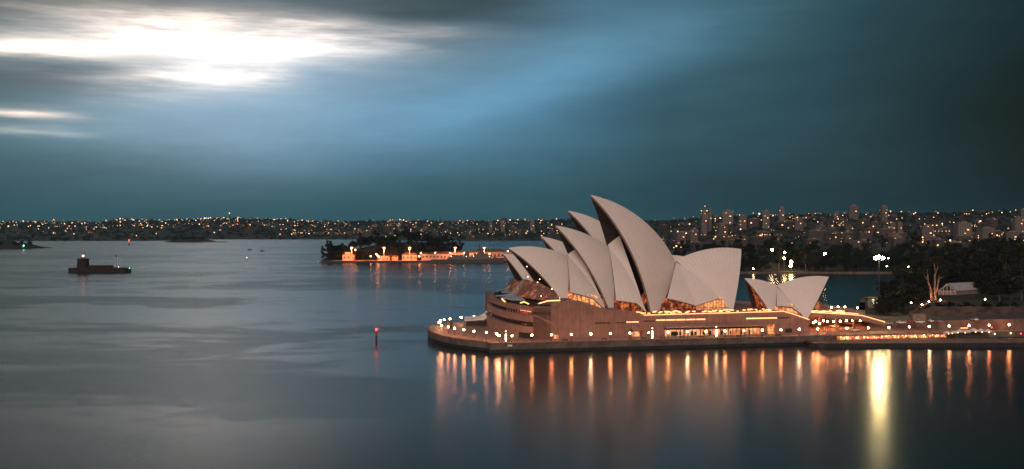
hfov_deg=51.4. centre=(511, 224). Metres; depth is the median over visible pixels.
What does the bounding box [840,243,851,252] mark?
tree
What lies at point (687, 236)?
apartment block
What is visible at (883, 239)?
tree
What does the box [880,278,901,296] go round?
tree
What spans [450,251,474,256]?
naval building
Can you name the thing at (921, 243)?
apartment block
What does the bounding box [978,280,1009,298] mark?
tree
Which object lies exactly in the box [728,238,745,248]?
apartment block
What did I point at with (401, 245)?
tree
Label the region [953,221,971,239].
tower block
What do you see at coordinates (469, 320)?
event marquee
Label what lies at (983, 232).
tower block
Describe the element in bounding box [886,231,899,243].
apartment block
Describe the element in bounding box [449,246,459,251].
tree
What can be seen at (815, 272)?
point seawall
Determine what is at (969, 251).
tree
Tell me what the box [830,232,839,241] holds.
apartment block
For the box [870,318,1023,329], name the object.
retaining wall
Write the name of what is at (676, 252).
tree
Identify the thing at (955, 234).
tower block
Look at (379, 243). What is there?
tree
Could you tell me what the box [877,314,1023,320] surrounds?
road
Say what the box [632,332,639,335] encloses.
window
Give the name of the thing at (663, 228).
apartment block
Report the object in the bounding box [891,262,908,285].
tree
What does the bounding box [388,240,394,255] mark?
tree
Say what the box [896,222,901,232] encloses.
tower block
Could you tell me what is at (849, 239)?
apartment block
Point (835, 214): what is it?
tower block
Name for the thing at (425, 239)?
tree
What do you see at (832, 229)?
apartment block
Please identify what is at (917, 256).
tree
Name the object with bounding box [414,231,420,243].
tree
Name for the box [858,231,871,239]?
apartment block
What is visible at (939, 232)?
apartment block
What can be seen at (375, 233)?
tree
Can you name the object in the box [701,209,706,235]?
tower block
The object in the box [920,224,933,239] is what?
tower block
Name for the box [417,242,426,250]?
tree
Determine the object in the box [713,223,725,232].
apartment block
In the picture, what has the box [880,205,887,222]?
tower block
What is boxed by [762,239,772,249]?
tree
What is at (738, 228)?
house
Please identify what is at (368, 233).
apartment block
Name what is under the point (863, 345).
seawall
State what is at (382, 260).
wharf apron
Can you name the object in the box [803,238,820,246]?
apartment block
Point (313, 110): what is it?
sky
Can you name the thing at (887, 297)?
tree
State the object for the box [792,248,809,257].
tree
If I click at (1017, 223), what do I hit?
tower block
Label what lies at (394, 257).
naval building
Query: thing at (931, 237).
apartment block
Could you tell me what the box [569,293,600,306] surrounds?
foyer window
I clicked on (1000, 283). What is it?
tree
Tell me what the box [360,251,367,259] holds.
tree
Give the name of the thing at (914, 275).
tree
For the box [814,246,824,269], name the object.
tree
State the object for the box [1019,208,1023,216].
tower block
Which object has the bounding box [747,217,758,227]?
apartment block
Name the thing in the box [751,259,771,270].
tree
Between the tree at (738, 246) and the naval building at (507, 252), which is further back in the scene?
the naval building at (507, 252)
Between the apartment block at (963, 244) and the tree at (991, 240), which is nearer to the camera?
the tree at (991, 240)
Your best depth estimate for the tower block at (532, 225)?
4038.39 m
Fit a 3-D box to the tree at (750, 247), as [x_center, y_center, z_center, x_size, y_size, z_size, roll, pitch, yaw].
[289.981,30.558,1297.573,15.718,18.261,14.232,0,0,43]
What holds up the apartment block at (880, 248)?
on the hills
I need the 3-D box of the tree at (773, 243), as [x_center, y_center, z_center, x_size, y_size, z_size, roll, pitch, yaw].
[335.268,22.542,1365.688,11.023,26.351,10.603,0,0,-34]
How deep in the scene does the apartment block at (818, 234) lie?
2214.86 m
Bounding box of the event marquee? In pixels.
[464,311,491,326]
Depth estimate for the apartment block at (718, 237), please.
2255.79 m
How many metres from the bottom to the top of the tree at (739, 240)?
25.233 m
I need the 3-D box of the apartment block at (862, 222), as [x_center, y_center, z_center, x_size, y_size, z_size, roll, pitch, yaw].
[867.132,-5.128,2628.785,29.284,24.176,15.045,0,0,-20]
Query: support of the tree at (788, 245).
on the wooded point
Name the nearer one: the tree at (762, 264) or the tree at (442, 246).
the tree at (762, 264)
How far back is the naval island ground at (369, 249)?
1572.22 m
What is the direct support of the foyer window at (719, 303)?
in the opera house at (615, 269)
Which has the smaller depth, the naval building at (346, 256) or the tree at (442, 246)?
the naval building at (346, 256)
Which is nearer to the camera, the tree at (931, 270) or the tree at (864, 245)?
the tree at (931, 270)
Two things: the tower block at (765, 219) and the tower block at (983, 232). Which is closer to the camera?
the tower block at (983, 232)
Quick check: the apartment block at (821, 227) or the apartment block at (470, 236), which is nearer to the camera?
the apartment block at (821, 227)
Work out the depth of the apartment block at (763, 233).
2343.51 m
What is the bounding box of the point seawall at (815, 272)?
[740,272,909,273]
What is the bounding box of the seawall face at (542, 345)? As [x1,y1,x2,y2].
[428,331,1023,349]
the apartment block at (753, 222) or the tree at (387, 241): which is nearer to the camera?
the tree at (387, 241)
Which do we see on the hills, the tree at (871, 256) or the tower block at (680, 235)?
the tower block at (680, 235)
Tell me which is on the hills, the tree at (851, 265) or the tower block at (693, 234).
the tower block at (693, 234)
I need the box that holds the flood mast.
[874,256,883,296]
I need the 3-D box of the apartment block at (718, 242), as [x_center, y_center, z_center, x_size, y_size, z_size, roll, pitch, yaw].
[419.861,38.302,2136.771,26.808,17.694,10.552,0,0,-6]
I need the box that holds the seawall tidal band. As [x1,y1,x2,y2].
[428,336,1023,352]
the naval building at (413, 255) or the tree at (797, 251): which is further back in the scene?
the naval building at (413, 255)
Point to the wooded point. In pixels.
(786, 267)
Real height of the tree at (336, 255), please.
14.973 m
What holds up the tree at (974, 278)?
on the garden ground at (976, 299)
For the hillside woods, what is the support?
on the hills
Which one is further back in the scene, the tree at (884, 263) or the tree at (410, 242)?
the tree at (410, 242)
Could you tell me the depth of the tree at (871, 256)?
1185.86 m
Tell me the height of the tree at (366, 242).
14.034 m
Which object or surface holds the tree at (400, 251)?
on the naval island ground at (369, 249)
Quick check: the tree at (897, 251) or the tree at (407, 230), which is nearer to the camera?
the tree at (897, 251)
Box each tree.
[320,253,331,259]
[325,241,332,250]
[331,251,343,259]
[354,252,363,259]
[357,240,372,247]
[358,233,365,245]
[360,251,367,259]
[365,235,374,243]
[367,252,377,259]
[373,229,379,240]
[375,247,384,251]
[376,238,382,247]
[383,239,392,249]
[386,236,395,243]
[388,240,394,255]
[391,245,397,254]
[398,240,404,249]
[398,248,405,255]
[403,226,408,238]
[406,232,414,239]
[406,237,413,251]
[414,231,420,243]
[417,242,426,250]
[420,236,433,242]
[438,243,446,250]
[443,236,450,246]
[448,241,458,246]
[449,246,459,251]
[671,250,682,255]
[680,240,689,255]
[694,244,704,250]
[701,242,715,248]
[713,239,725,247]
[732,243,744,254]
[734,235,742,244]
[740,257,750,267]
[741,260,755,270]
[743,243,756,252]
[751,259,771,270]
[754,248,775,258]
[759,247,768,269]
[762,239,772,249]
[770,232,778,248]
[773,244,783,270]
[774,251,793,264]
[781,241,795,252]
[788,258,807,268]
[791,254,801,266]
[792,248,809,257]
[800,244,811,270]
[803,251,814,266]
[806,259,822,270]
[808,240,818,250]
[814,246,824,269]
[814,249,835,256]
[819,253,835,270]
[828,244,841,253]
[833,255,858,270]
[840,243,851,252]
[843,260,861,270]
[861,238,871,254]
[866,253,877,269]
[869,259,889,270]
[870,298,909,315]
[875,293,892,314]
[876,280,885,290]
[878,253,895,270]
[880,234,887,251]
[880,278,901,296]
[885,291,911,310]
[887,247,904,255]
[890,256,899,268]
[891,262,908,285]
[893,242,915,254]
[894,284,919,311]
[898,269,914,285]
[899,284,933,301]
[904,254,918,269]
[905,255,914,269]
[905,274,940,288]
[908,268,932,292]
[910,231,922,251]
[910,252,926,271]
[918,240,930,259]
[918,255,948,300]
[919,261,938,285]
[929,246,944,253]
[931,265,973,282]
[932,262,974,282]
[935,259,957,279]
[940,241,952,254]
[944,272,976,283]
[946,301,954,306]
[947,242,961,250]
[960,239,979,270]
[971,268,998,288]
[972,238,986,251]
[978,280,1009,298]
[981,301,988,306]
[985,254,1011,275]
[986,233,996,247]
[986,276,1012,301]
[992,277,1023,298]
[994,267,1023,279]
[995,237,1009,253]
[995,246,1017,294]
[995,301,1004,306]
[1006,238,1016,246]
[1010,258,1023,300]
[1013,237,1023,261]
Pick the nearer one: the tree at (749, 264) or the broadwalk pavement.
the broadwalk pavement
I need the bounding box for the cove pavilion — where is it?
[865,297,877,307]
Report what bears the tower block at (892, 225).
on the hills
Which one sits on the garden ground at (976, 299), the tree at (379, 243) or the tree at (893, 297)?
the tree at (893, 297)
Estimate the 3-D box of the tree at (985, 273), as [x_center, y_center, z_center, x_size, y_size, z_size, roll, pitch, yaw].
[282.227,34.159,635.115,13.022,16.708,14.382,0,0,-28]
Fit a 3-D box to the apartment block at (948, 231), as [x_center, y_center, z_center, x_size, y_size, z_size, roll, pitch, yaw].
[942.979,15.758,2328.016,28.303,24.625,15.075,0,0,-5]
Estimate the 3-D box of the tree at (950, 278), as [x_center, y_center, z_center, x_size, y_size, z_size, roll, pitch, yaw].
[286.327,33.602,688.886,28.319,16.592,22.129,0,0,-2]
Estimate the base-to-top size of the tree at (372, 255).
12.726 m
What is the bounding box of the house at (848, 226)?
[844,224,852,228]
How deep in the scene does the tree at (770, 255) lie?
1258.59 m
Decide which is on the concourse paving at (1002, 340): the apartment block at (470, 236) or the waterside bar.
the waterside bar
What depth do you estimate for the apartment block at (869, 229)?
2336.62 m
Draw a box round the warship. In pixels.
[431,244,504,262]
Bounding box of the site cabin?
[911,314,925,320]
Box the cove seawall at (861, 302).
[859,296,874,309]
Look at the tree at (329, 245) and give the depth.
1562.24 m
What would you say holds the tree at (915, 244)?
on the wooded point
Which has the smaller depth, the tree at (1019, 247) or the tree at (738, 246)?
the tree at (1019, 247)
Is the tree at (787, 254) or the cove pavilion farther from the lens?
the tree at (787, 254)
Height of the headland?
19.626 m
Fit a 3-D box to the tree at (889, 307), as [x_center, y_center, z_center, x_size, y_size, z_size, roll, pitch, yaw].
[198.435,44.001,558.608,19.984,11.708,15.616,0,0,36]
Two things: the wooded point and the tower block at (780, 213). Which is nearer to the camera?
the wooded point
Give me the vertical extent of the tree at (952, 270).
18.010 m
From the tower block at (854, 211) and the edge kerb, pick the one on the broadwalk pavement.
the edge kerb
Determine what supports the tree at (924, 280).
on the garden ground at (976, 299)
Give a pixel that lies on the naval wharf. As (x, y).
(327, 261)
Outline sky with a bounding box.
[0,0,1023,222]
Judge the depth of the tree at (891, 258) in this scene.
1183.49 m
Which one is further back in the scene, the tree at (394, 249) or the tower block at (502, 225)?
the tower block at (502, 225)
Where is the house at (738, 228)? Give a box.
[734,226,741,231]
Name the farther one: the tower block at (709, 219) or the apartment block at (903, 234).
the tower block at (709, 219)
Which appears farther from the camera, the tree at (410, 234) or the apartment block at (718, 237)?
the apartment block at (718, 237)
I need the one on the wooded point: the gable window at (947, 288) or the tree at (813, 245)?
the tree at (813, 245)
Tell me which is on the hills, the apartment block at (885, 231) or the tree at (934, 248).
the apartment block at (885, 231)
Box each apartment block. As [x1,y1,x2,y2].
[364,230,372,236]
[383,225,391,231]
[466,229,475,233]
[466,234,473,238]
[514,230,521,233]
[660,224,667,232]
[686,232,689,240]
[690,241,703,248]
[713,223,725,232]
[714,241,727,246]
[716,234,729,240]
[721,236,735,243]
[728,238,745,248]
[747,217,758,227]
[750,235,762,246]
[755,231,770,238]
[763,235,777,241]
[778,220,787,228]
[785,220,794,230]
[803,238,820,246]
[809,229,823,240]
[816,224,825,230]
[822,230,830,235]
[825,226,837,232]
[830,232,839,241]
[834,219,847,225]
[840,231,852,241]
[842,236,852,244]
[853,239,871,248]
[857,218,869,226]
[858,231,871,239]
[863,227,872,235]
[871,220,878,231]
[873,244,889,250]
[875,228,885,233]
[881,228,894,236]
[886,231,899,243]
[886,235,896,247]
[893,236,903,247]
[900,232,905,242]
[912,240,925,246]
[923,236,939,239]
[932,238,943,247]
[934,229,945,236]
[936,227,950,236]
[944,241,965,246]
[958,235,973,240]
[987,218,997,227]
[995,230,1004,239]
[1005,223,1011,231]
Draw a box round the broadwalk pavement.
[429,310,1017,342]
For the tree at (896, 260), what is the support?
on the wooded point
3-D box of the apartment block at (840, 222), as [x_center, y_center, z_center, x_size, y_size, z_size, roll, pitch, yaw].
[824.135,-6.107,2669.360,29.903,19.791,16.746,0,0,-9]
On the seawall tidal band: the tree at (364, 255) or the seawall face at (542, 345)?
the seawall face at (542, 345)
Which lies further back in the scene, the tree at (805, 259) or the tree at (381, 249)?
the tree at (381, 249)
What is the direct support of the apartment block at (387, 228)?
on the hills
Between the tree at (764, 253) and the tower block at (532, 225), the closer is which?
the tree at (764, 253)
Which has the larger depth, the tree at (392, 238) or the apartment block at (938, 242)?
the apartment block at (938, 242)
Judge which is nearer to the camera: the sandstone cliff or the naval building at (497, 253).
the sandstone cliff
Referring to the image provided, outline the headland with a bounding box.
[0,240,51,248]
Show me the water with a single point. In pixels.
(221, 354)
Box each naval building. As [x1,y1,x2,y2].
[342,254,355,259]
[378,255,390,259]
[391,255,398,259]
[402,252,417,259]
[421,251,450,259]
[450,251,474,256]
[474,249,503,257]
[503,250,511,259]
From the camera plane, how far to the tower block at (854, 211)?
2845.31 m
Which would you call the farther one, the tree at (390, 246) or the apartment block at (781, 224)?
the apartment block at (781, 224)
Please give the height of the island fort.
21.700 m
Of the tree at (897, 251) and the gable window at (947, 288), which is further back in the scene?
the tree at (897, 251)
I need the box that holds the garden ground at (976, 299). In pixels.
[865,267,1023,315]
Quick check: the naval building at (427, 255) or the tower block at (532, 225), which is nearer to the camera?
the naval building at (427, 255)
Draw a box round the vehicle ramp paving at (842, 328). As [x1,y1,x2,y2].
[809,324,944,332]
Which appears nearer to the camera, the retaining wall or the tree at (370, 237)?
the retaining wall
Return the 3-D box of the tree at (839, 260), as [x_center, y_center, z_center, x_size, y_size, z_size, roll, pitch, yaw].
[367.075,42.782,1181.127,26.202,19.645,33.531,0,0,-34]
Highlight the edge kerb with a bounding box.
[427,320,1023,343]
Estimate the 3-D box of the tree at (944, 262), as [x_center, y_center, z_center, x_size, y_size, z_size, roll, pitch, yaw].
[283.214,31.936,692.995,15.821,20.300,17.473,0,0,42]
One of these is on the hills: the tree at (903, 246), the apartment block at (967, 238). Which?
the apartment block at (967, 238)
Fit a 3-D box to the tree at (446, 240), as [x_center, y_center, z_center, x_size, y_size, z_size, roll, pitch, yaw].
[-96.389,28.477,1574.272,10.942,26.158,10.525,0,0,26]
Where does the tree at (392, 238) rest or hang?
on the naval island ground at (369, 249)
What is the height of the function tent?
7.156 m
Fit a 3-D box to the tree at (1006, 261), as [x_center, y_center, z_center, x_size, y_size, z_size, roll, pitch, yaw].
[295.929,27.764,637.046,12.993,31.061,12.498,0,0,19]
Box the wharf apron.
[332,260,505,260]
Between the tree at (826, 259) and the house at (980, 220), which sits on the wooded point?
the tree at (826, 259)
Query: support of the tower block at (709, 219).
on the hills
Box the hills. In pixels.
[0,213,1023,252]
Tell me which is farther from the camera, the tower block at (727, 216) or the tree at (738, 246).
the tower block at (727, 216)
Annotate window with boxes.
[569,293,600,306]
[614,299,642,311]
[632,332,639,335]
[641,292,666,304]
[659,298,696,310]
[663,326,760,335]
[696,297,728,309]
[746,317,776,318]
[777,304,798,313]
[938,284,955,294]
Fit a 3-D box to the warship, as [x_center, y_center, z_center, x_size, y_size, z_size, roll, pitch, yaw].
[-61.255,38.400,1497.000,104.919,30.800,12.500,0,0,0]
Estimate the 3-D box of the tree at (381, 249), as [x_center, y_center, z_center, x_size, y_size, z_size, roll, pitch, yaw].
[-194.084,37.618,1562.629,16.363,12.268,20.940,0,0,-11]
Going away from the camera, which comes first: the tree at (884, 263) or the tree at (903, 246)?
the tree at (884, 263)
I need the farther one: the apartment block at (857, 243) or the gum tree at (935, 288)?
the apartment block at (857, 243)
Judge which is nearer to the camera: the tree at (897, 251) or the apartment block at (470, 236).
the tree at (897, 251)
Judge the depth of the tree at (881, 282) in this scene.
679.92 m
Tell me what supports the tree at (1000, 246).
on the garden ground at (976, 299)
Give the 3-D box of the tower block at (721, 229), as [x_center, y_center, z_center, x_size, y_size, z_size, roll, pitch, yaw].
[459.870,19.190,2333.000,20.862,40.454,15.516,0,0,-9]
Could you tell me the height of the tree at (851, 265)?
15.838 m
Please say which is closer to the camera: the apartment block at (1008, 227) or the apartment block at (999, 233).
the apartment block at (999, 233)
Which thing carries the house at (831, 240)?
on the hills
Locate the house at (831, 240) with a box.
[828,238,836,243]
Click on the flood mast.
(878, 257)
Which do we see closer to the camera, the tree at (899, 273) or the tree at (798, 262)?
the tree at (899, 273)
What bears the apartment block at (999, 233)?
on the hills
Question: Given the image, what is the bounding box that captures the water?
[0,239,1023,468]
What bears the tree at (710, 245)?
on the wooded point
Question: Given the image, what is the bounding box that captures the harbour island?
[166,238,215,241]
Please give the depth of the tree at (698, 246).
1189.51 m
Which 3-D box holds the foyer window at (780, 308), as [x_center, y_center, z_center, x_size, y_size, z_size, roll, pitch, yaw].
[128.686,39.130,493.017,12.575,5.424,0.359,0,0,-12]
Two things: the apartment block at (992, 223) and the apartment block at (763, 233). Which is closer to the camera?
the apartment block at (763, 233)
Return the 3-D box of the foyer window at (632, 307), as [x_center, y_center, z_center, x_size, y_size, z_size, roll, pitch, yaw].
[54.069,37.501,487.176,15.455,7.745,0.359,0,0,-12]
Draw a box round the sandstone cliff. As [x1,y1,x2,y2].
[909,306,1023,315]
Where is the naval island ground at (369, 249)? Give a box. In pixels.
[319,242,451,262]
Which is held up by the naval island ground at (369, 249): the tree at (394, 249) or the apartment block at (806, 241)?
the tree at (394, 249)
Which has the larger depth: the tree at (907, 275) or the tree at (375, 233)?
the tree at (375, 233)
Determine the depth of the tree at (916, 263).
721.06 m
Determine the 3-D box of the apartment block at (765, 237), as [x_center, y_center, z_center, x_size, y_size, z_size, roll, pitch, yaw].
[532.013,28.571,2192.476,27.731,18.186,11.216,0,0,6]
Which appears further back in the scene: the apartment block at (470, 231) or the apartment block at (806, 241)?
the apartment block at (470, 231)
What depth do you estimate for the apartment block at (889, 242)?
2024.12 m
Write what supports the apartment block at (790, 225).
on the hills
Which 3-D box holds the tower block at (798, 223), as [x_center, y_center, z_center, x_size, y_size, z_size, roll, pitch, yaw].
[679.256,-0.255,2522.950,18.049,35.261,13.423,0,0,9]
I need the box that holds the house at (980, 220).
[975,218,982,222]
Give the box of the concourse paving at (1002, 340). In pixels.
[814,338,1023,342]
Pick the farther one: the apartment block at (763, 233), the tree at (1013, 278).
the apartment block at (763, 233)
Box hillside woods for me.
[0,209,1021,250]
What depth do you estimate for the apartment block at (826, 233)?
2364.47 m
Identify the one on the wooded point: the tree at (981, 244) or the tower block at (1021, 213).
the tree at (981, 244)
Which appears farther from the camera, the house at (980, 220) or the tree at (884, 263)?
the house at (980, 220)
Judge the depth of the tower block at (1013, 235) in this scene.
2067.52 m
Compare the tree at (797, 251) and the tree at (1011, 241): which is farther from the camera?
the tree at (1011, 241)
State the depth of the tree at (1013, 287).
590.44 m
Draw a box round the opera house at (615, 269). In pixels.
[485,195,895,338]
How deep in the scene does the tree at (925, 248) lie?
1203.45 m
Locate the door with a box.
[767,324,774,333]
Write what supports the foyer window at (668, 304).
in the opera house at (615, 269)
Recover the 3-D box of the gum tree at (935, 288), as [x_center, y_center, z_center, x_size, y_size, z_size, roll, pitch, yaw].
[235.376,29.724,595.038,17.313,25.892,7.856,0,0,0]
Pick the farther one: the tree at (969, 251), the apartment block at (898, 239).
the apartment block at (898, 239)
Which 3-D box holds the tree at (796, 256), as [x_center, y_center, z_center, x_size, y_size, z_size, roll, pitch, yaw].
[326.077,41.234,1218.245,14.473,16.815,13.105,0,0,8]
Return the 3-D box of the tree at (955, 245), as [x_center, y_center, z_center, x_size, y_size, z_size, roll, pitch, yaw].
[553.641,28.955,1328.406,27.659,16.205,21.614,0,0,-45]
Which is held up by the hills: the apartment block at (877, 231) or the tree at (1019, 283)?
the apartment block at (877, 231)
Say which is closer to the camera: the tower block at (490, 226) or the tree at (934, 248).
the tree at (934, 248)
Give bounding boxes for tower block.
[489,220,491,233]
[501,220,504,232]
[530,220,534,230]
[676,231,685,243]
[690,228,697,241]
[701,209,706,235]
[707,207,711,231]
[716,225,727,234]
[722,210,732,224]
[738,214,746,229]
[762,210,769,228]
[778,206,784,220]
[795,217,802,230]
[833,211,838,222]
[849,205,858,219]
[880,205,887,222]
[889,222,895,230]
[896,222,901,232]
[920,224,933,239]
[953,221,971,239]
[954,229,956,239]
[976,227,994,240]
[1003,231,1018,239]
[1012,216,1023,232]
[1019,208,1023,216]
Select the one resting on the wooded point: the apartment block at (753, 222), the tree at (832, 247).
the tree at (832, 247)
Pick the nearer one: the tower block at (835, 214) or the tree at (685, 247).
the tree at (685, 247)
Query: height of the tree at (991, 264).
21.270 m
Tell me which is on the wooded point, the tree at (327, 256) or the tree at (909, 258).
the tree at (909, 258)
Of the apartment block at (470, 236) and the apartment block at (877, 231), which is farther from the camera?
the apartment block at (470, 236)
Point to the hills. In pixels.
(277, 225)
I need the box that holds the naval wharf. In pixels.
[321,260,506,262]
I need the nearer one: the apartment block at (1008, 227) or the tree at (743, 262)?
the tree at (743, 262)
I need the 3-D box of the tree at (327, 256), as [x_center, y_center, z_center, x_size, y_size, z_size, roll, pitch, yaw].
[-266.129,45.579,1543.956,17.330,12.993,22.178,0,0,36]
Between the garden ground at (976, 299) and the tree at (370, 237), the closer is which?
the garden ground at (976, 299)
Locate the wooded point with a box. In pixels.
[685,250,986,271]
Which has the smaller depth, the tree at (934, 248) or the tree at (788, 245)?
the tree at (934, 248)
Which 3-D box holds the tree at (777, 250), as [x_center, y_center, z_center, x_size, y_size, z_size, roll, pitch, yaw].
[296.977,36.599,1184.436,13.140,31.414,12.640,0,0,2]
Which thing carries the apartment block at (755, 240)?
on the hills
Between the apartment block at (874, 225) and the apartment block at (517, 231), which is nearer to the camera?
the apartment block at (874, 225)
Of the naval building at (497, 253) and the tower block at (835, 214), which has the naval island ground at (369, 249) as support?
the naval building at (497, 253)
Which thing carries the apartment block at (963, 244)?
on the hills
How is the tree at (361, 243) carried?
on the naval island ground at (369, 249)
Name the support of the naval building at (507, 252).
on the naval island ground at (369, 249)
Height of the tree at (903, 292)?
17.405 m
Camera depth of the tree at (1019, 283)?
580.25 m
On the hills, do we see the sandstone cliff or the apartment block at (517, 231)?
the apartment block at (517, 231)
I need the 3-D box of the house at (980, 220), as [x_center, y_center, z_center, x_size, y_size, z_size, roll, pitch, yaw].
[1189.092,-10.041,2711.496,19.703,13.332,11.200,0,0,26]
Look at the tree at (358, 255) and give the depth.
1534.06 m
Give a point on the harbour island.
(189, 240)
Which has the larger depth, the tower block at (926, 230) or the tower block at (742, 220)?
the tower block at (742, 220)
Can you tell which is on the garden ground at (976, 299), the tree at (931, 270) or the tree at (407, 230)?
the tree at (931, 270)
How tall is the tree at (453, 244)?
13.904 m
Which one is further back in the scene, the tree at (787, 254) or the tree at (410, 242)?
the tree at (410, 242)
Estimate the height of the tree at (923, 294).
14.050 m
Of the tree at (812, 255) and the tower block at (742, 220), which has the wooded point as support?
the tree at (812, 255)
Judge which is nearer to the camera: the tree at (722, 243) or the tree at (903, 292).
the tree at (903, 292)
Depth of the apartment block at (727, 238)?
2206.90 m
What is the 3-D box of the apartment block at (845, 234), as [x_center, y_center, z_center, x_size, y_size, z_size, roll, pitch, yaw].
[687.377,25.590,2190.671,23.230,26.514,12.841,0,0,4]
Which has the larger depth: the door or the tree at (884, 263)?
the tree at (884, 263)
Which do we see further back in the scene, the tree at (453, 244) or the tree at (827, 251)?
the tree at (453, 244)
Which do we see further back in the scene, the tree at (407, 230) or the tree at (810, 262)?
the tree at (407, 230)
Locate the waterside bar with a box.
[833,333,954,339]
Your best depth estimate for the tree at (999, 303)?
557.95 m
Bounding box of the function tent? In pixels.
[938,282,980,294]
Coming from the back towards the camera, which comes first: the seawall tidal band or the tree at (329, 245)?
the tree at (329, 245)
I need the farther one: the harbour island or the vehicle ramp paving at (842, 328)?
the harbour island
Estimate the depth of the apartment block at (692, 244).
2152.44 m
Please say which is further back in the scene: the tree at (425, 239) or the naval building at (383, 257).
the tree at (425, 239)
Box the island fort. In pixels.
[68,254,130,272]
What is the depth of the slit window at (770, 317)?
480.41 m
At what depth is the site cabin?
506.09 m
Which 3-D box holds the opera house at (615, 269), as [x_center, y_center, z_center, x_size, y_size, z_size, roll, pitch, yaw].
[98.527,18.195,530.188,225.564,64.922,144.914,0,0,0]
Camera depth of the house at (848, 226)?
2540.94 m

